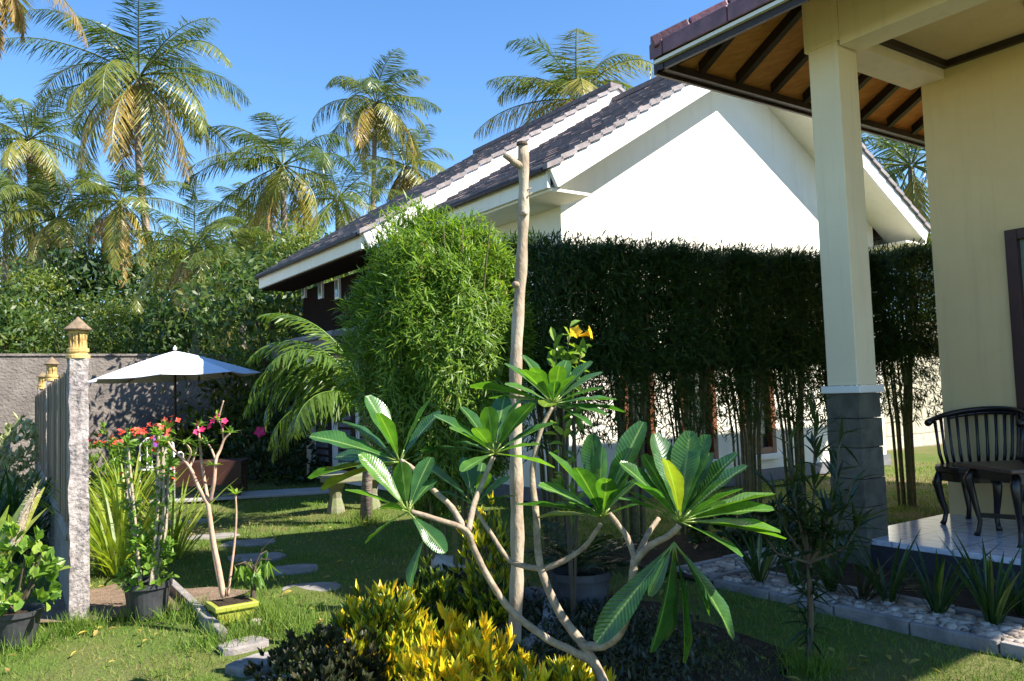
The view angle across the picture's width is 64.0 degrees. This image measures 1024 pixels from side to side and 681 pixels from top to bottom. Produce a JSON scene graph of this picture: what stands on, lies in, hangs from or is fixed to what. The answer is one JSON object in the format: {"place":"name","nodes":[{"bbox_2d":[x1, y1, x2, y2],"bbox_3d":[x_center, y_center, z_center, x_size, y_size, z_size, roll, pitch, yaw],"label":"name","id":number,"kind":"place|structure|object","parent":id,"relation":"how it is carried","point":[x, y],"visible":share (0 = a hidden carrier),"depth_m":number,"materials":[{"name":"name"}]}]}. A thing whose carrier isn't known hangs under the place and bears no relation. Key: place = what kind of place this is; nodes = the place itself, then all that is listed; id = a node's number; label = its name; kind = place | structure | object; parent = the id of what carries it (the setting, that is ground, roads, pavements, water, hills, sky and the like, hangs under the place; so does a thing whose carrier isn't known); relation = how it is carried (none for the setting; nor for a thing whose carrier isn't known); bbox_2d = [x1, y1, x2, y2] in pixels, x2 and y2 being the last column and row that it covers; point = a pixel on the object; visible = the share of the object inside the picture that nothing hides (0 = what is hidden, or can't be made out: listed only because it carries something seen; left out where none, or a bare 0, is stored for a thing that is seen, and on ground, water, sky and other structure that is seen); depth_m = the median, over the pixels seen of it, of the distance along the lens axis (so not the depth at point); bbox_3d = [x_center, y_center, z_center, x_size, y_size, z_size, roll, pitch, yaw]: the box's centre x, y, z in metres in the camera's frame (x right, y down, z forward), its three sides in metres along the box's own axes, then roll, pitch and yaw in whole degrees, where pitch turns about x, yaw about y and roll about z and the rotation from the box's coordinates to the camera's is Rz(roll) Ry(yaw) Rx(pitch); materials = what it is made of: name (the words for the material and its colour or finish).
{"place":"outdoors","nodes":[
{"label":"outdoors","id":0,"kind":"place"},
{"bbox_2d":[141,487,328,504],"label":"path","id":1,"kind":"structure","parent":0,"point":[278,492],"depth_m":10.98,"materials":[{"name":"concrete"}]},
{"bbox_2d":[107,425,160,493],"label":"flowering shrub","id":2,"kind":"object","parent":1,"relation":"on","point":[136,431],"visible":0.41,"depth_m":10.55,"materials":[{"name":"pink plant"}]},
{"bbox_2d":[152,458,249,495],"bbox_3d":[-4.173,1.876,11.056,1.112,0.495,0.662,-1,-4,-9],"label":"garden table","id":3,"kind":"object","parent":1,"relation":"on","point":[229,469],"visible":0.52,"depth_m":10.78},
{"bbox_2d":[0,0,935,336],"label":"sky","id":4,"kind":"structure","parent":0,"point":[283,54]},
{"bbox_2d":[0,444,1023,680],"bbox_3d":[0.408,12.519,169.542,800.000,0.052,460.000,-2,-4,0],"label":"ground","id":5,"kind":"structure","parent":0,"point":[922,454],"depth_m":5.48,"materials":[{"name":"plant"}]},
{"bbox_2d":[0,479,45,582],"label":"broad leaf plant","id":6,"kind":"object","parent":5,"relation":"on","point":[28,525],"visible":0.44,"depth_m":4.60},
{"bbox_2d":[0,481,71,650],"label":"potted plant","id":7,"kind":"object","parent":5,"relation":"on","point":[18,615],"visible":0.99,"depth_m":4.39,"materials":[{"name":"green plant"}]},
{"bbox_2d":[0,257,82,353],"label":"broadleaf tree","id":8,"kind":"object","parent":5,"relation":"on","point":[37,279],"visible":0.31,"depth_m":22.97,"materials":[{"name":"green plant"}]},
{"bbox_2d":[0,168,86,292],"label":"coconut palm","id":9,"kind":"object","parent":5,"relation":"on","point":[5,207],"visible":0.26,"depth_m":31.38,"materials":[{"name":"green plant"}]},
{"bbox_2d":[0,0,87,59],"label":"coconut palm","id":10,"kind":"object","parent":5,"relation":"on","point":[16,14],"visible":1,"depth_m":15.94,"materials":[{"name":"green plant"}]},
{"bbox_2d":[0,412,90,503],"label":"variegated shrub","id":11,"kind":"object","parent":5,"relation":"on","point":[16,454],"visible":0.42,"depth_m":11.71,"materials":[{"name":"green plant"}]},
{"bbox_2d":[0,467,91,561],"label":"strappy clump","id":12,"kind":"object","parent":5,"relation":"on","point":[7,503],"visible":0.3,"depth_m":6.84,"materials":[{"name":"green plant"}]},
{"bbox_2d":[0,461,111,542],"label":"strappy clump","id":13,"kind":"object","parent":5,"relation":"on","point":[15,495],"visible":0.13,"depth_m":7.59,"materials":[{"name":"green plant"}]},
{"bbox_2d":[0,86,114,264],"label":"coconut palm","id":14,"kind":"object","parent":5,"relation":"on","point":[37,155],"visible":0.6,"depth_m":36.31,"materials":[{"name":"green plant"}]},
{"bbox_2d":[0,277,119,353],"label":"broadleaf tree","id":15,"kind":"object","parent":5,"relation":"on","point":[16,323],"visible":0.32,"depth_m":19.69,"materials":[{"name":"green plant"}]},
{"bbox_2d":[0,163,125,335],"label":"coconut palm","id":16,"kind":"object","parent":5,"relation":"on","point":[47,235],"visible":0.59,"depth_m":26.76,"materials":[{"name":"green plant"}]},
{"bbox_2d":[34,317,92,624],"bbox_3d":[-5.427,1.209,9.577,0.160,1.911,11.080,0,-4,-31],"label":"fence","id":17,"kind":"object","parent":5,"relation":"on","point":[61,410],"visible":0.91,"depth_m":4.93,"materials":[{"name":"stone"}]},
{"bbox_2d":[19,287,139,353],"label":"broadleaf tree","id":18,"kind":"object","parent":5,"relation":"on","point":[74,307],"visible":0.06,"depth_m":21.17,"materials":[{"name":"green plant"}]},
{"bbox_2d":[0,227,175,353],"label":"broadleaf tree","id":19,"kind":"object","parent":5,"relation":"on","point":[88,279],"visible":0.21,"depth_m":24.33,"materials":[{"name":"green plant"}]},
{"bbox_2d":[45,295,156,353],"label":"broadleaf tree","id":20,"kind":"object","parent":5,"relation":"on","point":[117,312],"visible":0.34,"depth_m":20.30,"materials":[{"name":"green plant"}]},
{"bbox_2d":[12,454,217,575],"bbox_3d":[-3.028,1.300,6.267,1.544,0.935,1.508,2,-5,-42],"label":"strappy clump","id":21,"kind":"object","parent":5,"relation":"on","point":[107,540],"visible":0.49,"depth_m":6.08,"materials":[{"name":"plant"}]},
{"bbox_2d":[88,421,145,504],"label":"flowering shrub","id":22,"kind":"object","parent":5,"relation":"on","point":[114,440],"visible":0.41,"depth_m":9.91,"materials":[{"name":"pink plant"}]},
{"bbox_2d":[58,165,195,330],"bbox_3d":[-11.873,-1.072,25.297,3.924,8.977,3.913,-1,-4,-17],"label":"coconut palm","id":23,"kind":"object","parent":5,"relation":"on","point":[119,220],"visible":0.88,"depth_m":25.00,"materials":[{"name":"green plant"}]},
{"bbox_2d":[3,0,251,317],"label":"coconut palm","id":24,"kind":"object","parent":5,"relation":"on","point":[132,119],"visible":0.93,"depth_m":27.02,"materials":[{"name":"green plant"}]},
{"bbox_2d":[52,257,215,353],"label":"broadleaf tree","id":25,"kind":"object","parent":5,"relation":"on","point":[126,291],"visible":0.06,"depth_m":22.48,"materials":[{"name":"green plant"}]},
{"bbox_2d":[88,445,186,520],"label":"strappy clump","id":26,"kind":"object","parent":5,"relation":"on","point":[145,490],"visible":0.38,"depth_m":8.96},
{"bbox_2d":[40,584,248,621],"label":"bare soil","id":27,"kind":"structure","parent":5,"relation":"on","point":[100,599],"depth_m":5.28,"materials":[{"name":"soil"}]},
{"bbox_2d":[110,415,180,619],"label":"potted plant","id":28,"kind":"object","parent":27,"relation":"on","point":[152,590],"visible":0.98,"depth_m":4.91,"materials":[{"name":"green plant"}]},
{"bbox_2d":[0,354,296,482],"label":"boundary wall","id":29,"kind":"structure","parent":5,"relation":"on","point":[121,406],"depth_m":15.39,"materials":[{"name":"concrete"}]},
{"bbox_2d":[117,229,221,338],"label":"broadleaf tree","id":30,"kind":"object","parent":5,"relation":"on","point":[161,254],"visible":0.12,"depth_m":25.80,"materials":[{"name":"green plant"}]},
{"bbox_2d":[88,346,260,458],"bbox_3d":[-5.534,1.201,13.462,2.513,2.248,2.513,-2,-4,8],"label":"garden umbrella","id":31,"kind":"object","parent":5,"relation":"on","point":[174,366],"visible":0.81,"depth_m":13.10,"materials":[{"name":"white fabric"}]},
{"bbox_2d":[134,410,222,473],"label":"garden bush","id":32,"kind":"object","parent":5,"relation":"on","point":[181,448],"visible":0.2,"depth_m":15.34,"materials":[{"name":"green plant"}]},
{"bbox_2d":[110,467,254,558],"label":"strappy clump","id":33,"kind":"object","parent":5,"relation":"on","point":[178,549],"visible":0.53,"depth_m":6.80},
{"bbox_2d":[97,278,268,353],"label":"broadleaf tree","id":34,"kind":"object","parent":5,"relation":"on","point":[143,340],"visible":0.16,"depth_m":19.57,"materials":[{"name":"green plant"}]},
{"bbox_2d":[110,180,264,353],"bbox_3d":[-7.581,-0.361,19.686,3.425,6.524,3.789,-2,-4,0],"label":"coconut palm","id":35,"kind":"object","parent":5,"relation":"on","point":[179,270],"visible":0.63,"depth_m":19.29,"materials":[{"name":"green plant"}]},
{"bbox_2d":[170,579,227,642],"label":"lawn kerb","id":36,"kind":"structure","parent":5,"relation":"on","point":[176,589],"depth_m":4.79,"materials":[{"name":"concrete"}]},
{"bbox_2d":[160,400,258,623],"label":"potted desert rose","id":37,"kind":"object","parent":5,"relation":"on","point":[231,605],"visible":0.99,"depth_m":4.78,"materials":[{"name":"plant"}]},
{"bbox_2d":[122,230,340,468],"bbox_3d":[-4.695,0.244,15.848,5.738,4.748,5.277,-2,-4,0],"label":"broadleaf tree","id":38,"kind":"object","parent":5,"relation":"on","point":[264,301],"visible":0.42,"depth_m":14.80,"materials":[{"name":"green plant"}]},
{"bbox_2d":[218,635,268,655],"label":"flat slab","id":39,"kind":"structure","parent":5,"relation":"on","point":[251,644],"depth_m":4.21,"materials":[{"name":"stone"}]},
{"bbox_2d":[182,182,308,259],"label":"coconut palm","id":40,"kind":"object","parent":5,"relation":"on","point":[231,209],"visible":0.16,"depth_m":37.68,"materials":[{"name":"green plant"}]},
{"bbox_2d":[225,652,273,677],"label":"flat slab","id":41,"kind":"structure","parent":5,"relation":"on","point":[235,668],"depth_m":3.89,"materials":[{"name":"stone"}]},
{"bbox_2d":[192,392,306,472],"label":"garden bush","id":42,"kind":"object","parent":5,"relation":"on","point":[204,453],"visible":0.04,"depth_m":15.24,"materials":[{"name":"green plant"}]},
{"bbox_2d":[176,226,324,352],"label":"broadleaf tree","id":43,"kind":"object","parent":5,"relation":"on","point":[191,260],"visible":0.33,"depth_m":18.88,"materials":[{"name":"green plant"}]},
{"bbox_2d":[232,536,281,609],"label":"sapling","id":44,"kind":"object","parent":5,"relation":"on","point":[253,572],"visible":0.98,"depth_m":4.83,"materials":[{"name":"green plant"}]},
{"bbox_2d":[227,552,286,562],"bbox_3d":[-2.097,1.788,6.684,0.490,0.056,0.344,-2,-4,0],"label":"stepping stone","id":45,"kind":"object","parent":5,"relation":"on","point":[272,556],"visible":0.52,"depth_m":6.66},
{"bbox_2d":[176,112,356,257],"bbox_3d":[-8.750,-2.190,29.103,6.168,11.500,6.381,-2,-4,0],"label":"coconut palm","id":46,"kind":"object","parent":5,"relation":"on","point":[270,196],"visible":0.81,"depth_m":29.31,"materials":[{"name":"green plant"}]},
{"bbox_2d":[206,215,332,465],"bbox_3d":[-4.093,0.060,16.313,3.746,5.098,3.500,-2,-4,0],"label":"broadleaf tree","id":47,"kind":"object","parent":5,"relation":"on","point":[290,241],"visible":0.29,"depth_m":15.97,"materials":[{"name":"green plant"}]},
{"bbox_2d":[219,390,326,485],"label":"garden bush","id":48,"kind":"object","parent":5,"relation":"on","point":[290,457],"visible":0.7,"depth_m":12.76,"materials":[{"name":"green plant"}]},
{"bbox_2d":[261,564,318,575],"bbox_3d":[-1.642,1.737,6.135,0.391,0.056,0.364,-2,-4,0],"label":"stepping stone","id":49,"kind":"object","parent":5,"relation":"on","point":[294,568],"visible":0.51,"depth_m":6.11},
{"bbox_2d":[282,582,341,590],"bbox_3d":[-1.340,1.684,5.489,0.406,0.056,0.326,-1,-4,-10],"label":"stepping stone","id":50,"kind":"object","parent":5,"relation":"on","point":[319,586],"visible":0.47,"depth_m":5.53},
{"bbox_2d":[242,313,397,523],"bbox_3d":[-1.658,0.785,8.450,2.212,2.170,1.774,-2,-4,0],"label":"areca palm","id":51,"kind":"object","parent":5,"relation":"on","point":[321,404],"visible":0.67,"depth_m":8.26,"materials":[{"name":"green plant"}]},
{"bbox_2d":[264,137,402,277],"bbox_3d":[-7.469,-2.394,36.319,6.715,12.773,5.996,-1,-4,-19],"label":"coconut palm","id":52,"kind":"object","parent":5,"relation":"on","point":[324,213],"visible":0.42,"depth_m":36.08,"materials":[{"name":"green plant"}]},
{"bbox_2d":[320,473,380,513],"bbox_3d":[-1.808,1.739,9.364,0.680,0.430,0.340,1,-5,-35],"label":"stone bench","id":53,"kind":"object","parent":5,"relation":"on","point":[335,504],"visible":0.48,"depth_m":9.19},
{"bbox_2d":[312,48,441,209],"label":"coconut palm","id":54,"kind":"object","parent":5,"relation":"on","point":[379,124],"visible":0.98,"depth_m":40.45,"materials":[{"name":"green plant"}]},
{"bbox_2d":[334,124,452,210],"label":"coconut palm","id":55,"kind":"object","parent":5,"relation":"on","point":[404,181],"visible":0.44,"depth_m":44.21,"materials":[{"name":"green plant"}]},
{"bbox_2d":[327,190,543,582],"bbox_3d":[-0.502,0.314,5.781,1.428,2.774,1.432,-4,-5,33],"label":"bamboo clump","id":56,"kind":"object","parent":5,"relation":"on","point":[405,330],"visible":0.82,"depth_m":5.42,"materials":[{"name":"green plant"}]},
{"bbox_2d":[5,512,939,680],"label":"fallen leaves","id":57,"kind":"object","parent":5,"relation":"on","point":[95,632],"visible":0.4,"depth_m":4.54,"materials":[{"name":"brown plant"}]},
{"bbox_2d":[474,28,654,140],"bbox_3d":[2.416,-2.998,24.382,5.520,11.774,5.808,-5,-5,38],"label":"coconut palm","id":58,"kind":"object","parent":5,"relation":"on","point":[579,86],"visible":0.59,"depth_m":24.15,"materials":[{"name":"green plant"}]},
{"bbox_2d":[478,226,651,557],"bbox_3d":[0.320,0.427,6.369,1.231,2.561,1.131,1,-5,-37],"label":"bamboo clump","id":59,"kind":"object","parent":5,"relation":"on","point":[549,251],"visible":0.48,"depth_m":6.17,"materials":[{"name":"green plant"}]},
{"bbox_2d":[348,588,795,680],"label":"planting bed","id":60,"kind":"object","parent":5,"relation":"on","point":[751,643],"visible":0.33,"depth_m":3.79,"materials":[{"name":"soil"}]},
{"bbox_2d":[243,622,387,680],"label":"shrub","id":61,"kind":"object","parent":60,"relation":"on","point":[315,652],"visible":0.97,"depth_m":3.46,"materials":[{"name":"green plant"}]},
{"bbox_2d":[321,578,437,680],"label":"croton shrub","id":62,"kind":"object","parent":60,"relation":"on","point":[400,629],"visible":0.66,"depth_m":3.74,"materials":[{"name":"yellow plant"}]},
{"bbox_2d":[389,553,470,627],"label":"croton shrub","id":63,"kind":"object","parent":60,"relation":"on","point":[436,579],"visible":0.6,"depth_m":4.44,"materials":[{"name":"green plant"}]},
{"bbox_2d":[393,563,505,604],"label":"shrub","id":64,"kind":"object","parent":60,"relation":"on","point":[445,567],"visible":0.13,"depth_m":5.06,"materials":[{"name":"green plant"}]},
{"bbox_2d":[393,599,530,680],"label":"croton shrub","id":65,"kind":"object","parent":60,"relation":"on","point":[464,646],"visible":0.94,"depth_m":3.23,"materials":[{"name":"yellow plant"}]},
{"bbox_2d":[447,492,510,625],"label":"croton shrub","id":66,"kind":"object","parent":60,"relation":"on","point":[484,600],"visible":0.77,"depth_m":4.41,"materials":[{"name":"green plant"}]},
{"bbox_2d":[503,141,531,652],"bbox_3d":[0.032,0.289,3.942,0.204,2.528,0.089,-2,-4,0],"label":"bare trunk","id":67,"kind":"object","parent":60,"relation":"on","point":[517,536],"visible":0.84,"depth_m":3.92,"materials":[{"name":"brown plant"}]},
{"bbox_2d":[308,355,786,680],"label":"plumeria shrub","id":68,"kind":"object","parent":60,"relation":"on","point":[687,478],"visible":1,"depth_m":3.10,"materials":[{"name":"green plant"}]},
{"bbox_2d":[481,647,615,680],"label":"croton shrub","id":69,"kind":"object","parent":60,"relation":"on","point":[561,668],"visible":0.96,"depth_m":3.18,"materials":[{"name":"yellow plant"}]},
{"bbox_2d":[536,320,592,614],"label":"trumpet shrub","id":70,"kind":"object","parent":60,"relation":"on","point":[566,431],"visible":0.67,"depth_m":4.45,"materials":[{"name":"green plant"}]},
{"bbox_2d":[388,582,767,680],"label":"ground cover","id":71,"kind":"object","parent":60,"relation":"on","point":[583,611],"visible":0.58,"depth_m":3.84,"materials":[{"name":"green plant"}]},
{"bbox_2d":[507,517,656,610],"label":"potted plant","id":72,"kind":"object","parent":60,"relation":"on","point":[592,581],"visible":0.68,"depth_m":4.71,"materials":[{"name":"green plant"}]},
{"bbox_2d":[254,76,930,506],"bbox_3d":[1.430,-0.995,13.378,9.060,6.165,7.079,1,-5,-35],"label":"bungalow","id":73,"kind":"object","parent":5,"relation":"on","point":[662,158],"visible":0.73,"depth_m":10.90,"materials":[{"name":"white paint"}]},
{"bbox_2d":[315,361,331,466],"bbox_3d":[-3.022,1.167,13.066,0.053,1.700,0.600,1,-5,-35],"label":"louvre door","id":74,"kind":"structure","parent":73,"relation":"in","point":[325,449],"depth_m":12.91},
{"bbox_2d":[337,359,355,470],"bbox_3d":[-2.509,1.102,12.329,0.053,1.700,0.600,1,-5,-35],"label":"louvre door","id":75,"kind":"structure","parent":73,"relation":"in","point":[343,427],"depth_m":12.22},
{"bbox_2d":[622,315,655,472],"bbox_3d":[1.481,0.551,9.701,0.640,2.010,0.190,1,-5,-35],"label":"window","id":76,"kind":"structure","parent":73,"relation":"in","point":[647,449],"depth_m":9.77,"materials":[{"name":"brown glass"}]},
{"bbox_2d":[680,378,718,462],"bbox_3d":[2.326,0.563,10.289,0.740,2.010,0.190,1,-5,-35],"label":"window","id":77,"kind":"structure","parent":73,"relation":"in","point":[714,444],"depth_m":10.38,"materials":[{"name":"brown glass"}]},
{"bbox_2d":[742,373,782,460],"bbox_3d":[3.270,0.576,10.946,0.760,2.010,0.190,1,-5,-35],"label":"window","id":78,"kind":"structure","parent":73,"relation":"in","point":[769,446],"depth_m":11.02,"materials":[{"name":"brown glass"}]},
{"bbox_2d":[536,230,705,543],"bbox_3d":[0.936,0.421,6.783,1.252,2.588,1.116,1,-5,-35],"label":"bamboo clump","id":79,"kind":"object","parent":5,"relation":"on","point":[651,362],"visible":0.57,"depth_m":6.54,"materials":[{"name":"green plant"}]},
{"bbox_2d":[614,234,771,536],"bbox_3d":[1.548,0.421,7.208,1.242,2.604,1.145,1,-5,-35],"label":"bamboo clump","id":80,"kind":"object","parent":5,"relation":"on","point":[717,356],"visible":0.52,"depth_m":6.97,"materials":[{"name":"green plant"}]},
{"bbox_2d":[664,240,818,520],"bbox_3d":[2.169,0.415,7.631,1.231,2.633,1.131,1,-5,-37],"label":"bamboo clump","id":81,"kind":"object","parent":5,"relation":"on","point":[748,455],"visible":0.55,"depth_m":7.41,"materials":[{"name":"green plant"}]},
{"bbox_2d":[729,243,850,513],"bbox_3d":[2.767,0.408,8.064,1.252,2.668,1.116,1,-5,-35],"label":"bamboo clump","id":82,"kind":"object","parent":5,"relation":"on","point":[817,355],"visible":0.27,"depth_m":7.71,"materials":[{"name":"green plant"}]},
{"bbox_2d":[580,534,1023,645],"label":"flower bed soil","id":83,"kind":"structure","parent":5,"relation":"on","point":[964,598],"depth_m":5.56,"materials":[{"name":"soil"}]},
{"bbox_2d":[686,499,809,551],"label":"shrub","id":84,"kind":"object","parent":83,"relation":"on","point":[697,538],"visible":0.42,"depth_m":6.43,"materials":[{"name":"green plant"}]},
{"bbox_2d":[680,547,1023,643],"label":"pebbles","id":85,"kind":"object","parent":83,"relation":"on","point":[1006,629],"visible":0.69,"depth_m":4.40,"materials":[{"name":"gravel"}]},
{"bbox_2d":[719,510,796,581],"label":"strap leaf plant","id":86,"kind":"object","parent":85,"relation":"on","point":[756,572],"visible":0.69,"depth_m":5.08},
{"bbox_2d":[769,527,841,585],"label":"strap leaf plant","id":87,"kind":"object","parent":85,"relation":"on","point":[787,569],"visible":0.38,"depth_m":4.97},
{"bbox_2d":[808,528,858,591],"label":"strap leaf plant","id":88,"kind":"object","parent":85,"relation":"on","point":[821,566],"visible":0.56,"depth_m":4.75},
{"bbox_2d":[840,526,929,602],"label":"strap leaf plant","id":89,"kind":"object","parent":85,"relation":"on","point":[895,585],"visible":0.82,"depth_m":4.48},
{"bbox_2d":[888,540,999,614],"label":"strap leaf plant","id":90,"kind":"object","parent":85,"relation":"on","point":[935,605],"visible":0.85,"depth_m":4.23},
{"bbox_2d":[938,531,1023,625],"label":"strap leaf plant","id":91,"kind":"object","parent":85,"relation":"on","point":[982,593],"visible":0.88,"depth_m":4.05,"materials":[{"name":"plant"}]},
{"bbox_2d":[817,556,919,600],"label":"dry plant","id":92,"kind":"object","parent":83,"relation":"on","point":[867,589],"visible":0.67,"depth_m":4.58,"materials":[{"name":"green plant"}]},
{"bbox_2d":[973,535,1023,615],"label":"strap leaf plant","id":93,"kind":"object","parent":83,"relation":"on","point":[1019,608],"visible":0.56,"depth_m":4.29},
{"bbox_2d":[728,383,893,668],"bbox_3d":[1.319,0.827,3.692,0.798,1.287,0.470,-2,-4,0],"label":"dark shrub","id":94,"kind":"object","parent":5,"relation":"on","point":[819,539],"visible":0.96,"depth_m":3.64,"materials":[{"name":"green plant"}]},
{"bbox_2d":[649,0,1023,589],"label":"porch bungalow","id":95,"kind":"object","parent":5,"relation":"on","point":[941,82],"visible":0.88,"depth_m":6.13,"materials":[{"name":"beige paint"}]},
{"bbox_2d":[924,406,1023,530],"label":"barrel chair","id":96,"kind":"object","parent":95,"relation":"on","point":[947,470],"visible":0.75,"depth_m":6.11,"materials":[{"name":"black paint"}]},
{"bbox_2d":[955,460,1023,547],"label":"side table","id":97,"kind":"object","parent":95,"relation":"on","point":[1011,472],"visible":0.98,"depth_m":5.36,"materials":[{"name":"brown wood"}]},
{"bbox_2d":[1004,227,1023,442],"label":"door","id":98,"kind":"structure","parent":95,"relation":"in","point":[1014,238],"depth_m":6.07,"materials":[{"name":"brown glass"}]},
{"bbox_2d":[772,250,902,427],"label":"bamboo clump","id":99,"kind":"object","parent":5,"relation":"on","point":[878,320],"visible":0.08,"depth_m":8.29,"materials":[{"name":"green plant"}]},
{"bbox_2d":[677,547,1023,660],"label":"pebble kerb","id":100,"kind":"structure","parent":5,"relation":"on","point":[923,630],"depth_m":4.26,"materials":[{"name":"concrete"}]},
{"bbox_2d":[861,132,931,294],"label":"coconut palm","id":101,"kind":"object","parent":5,"relation":"on","point":[914,189],"visible":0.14,"depth_m":24.17,"materials":[{"name":"green plant"}]},
{"bbox_2d":[868,235,943,506],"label":"bamboo clump","id":102,"kind":"object","parent":5,"relation":"on","point":[910,344],"visible":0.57,"depth_m":8.15,"materials":[{"name":"green plant"}]},
{"bbox_2d":[882,322,944,450],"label":"block wall","id":103,"kind":"structure","parent":5,"relation":"on","point":[923,435],"depth_m":15.94,"materials":[{"name":"paint"}]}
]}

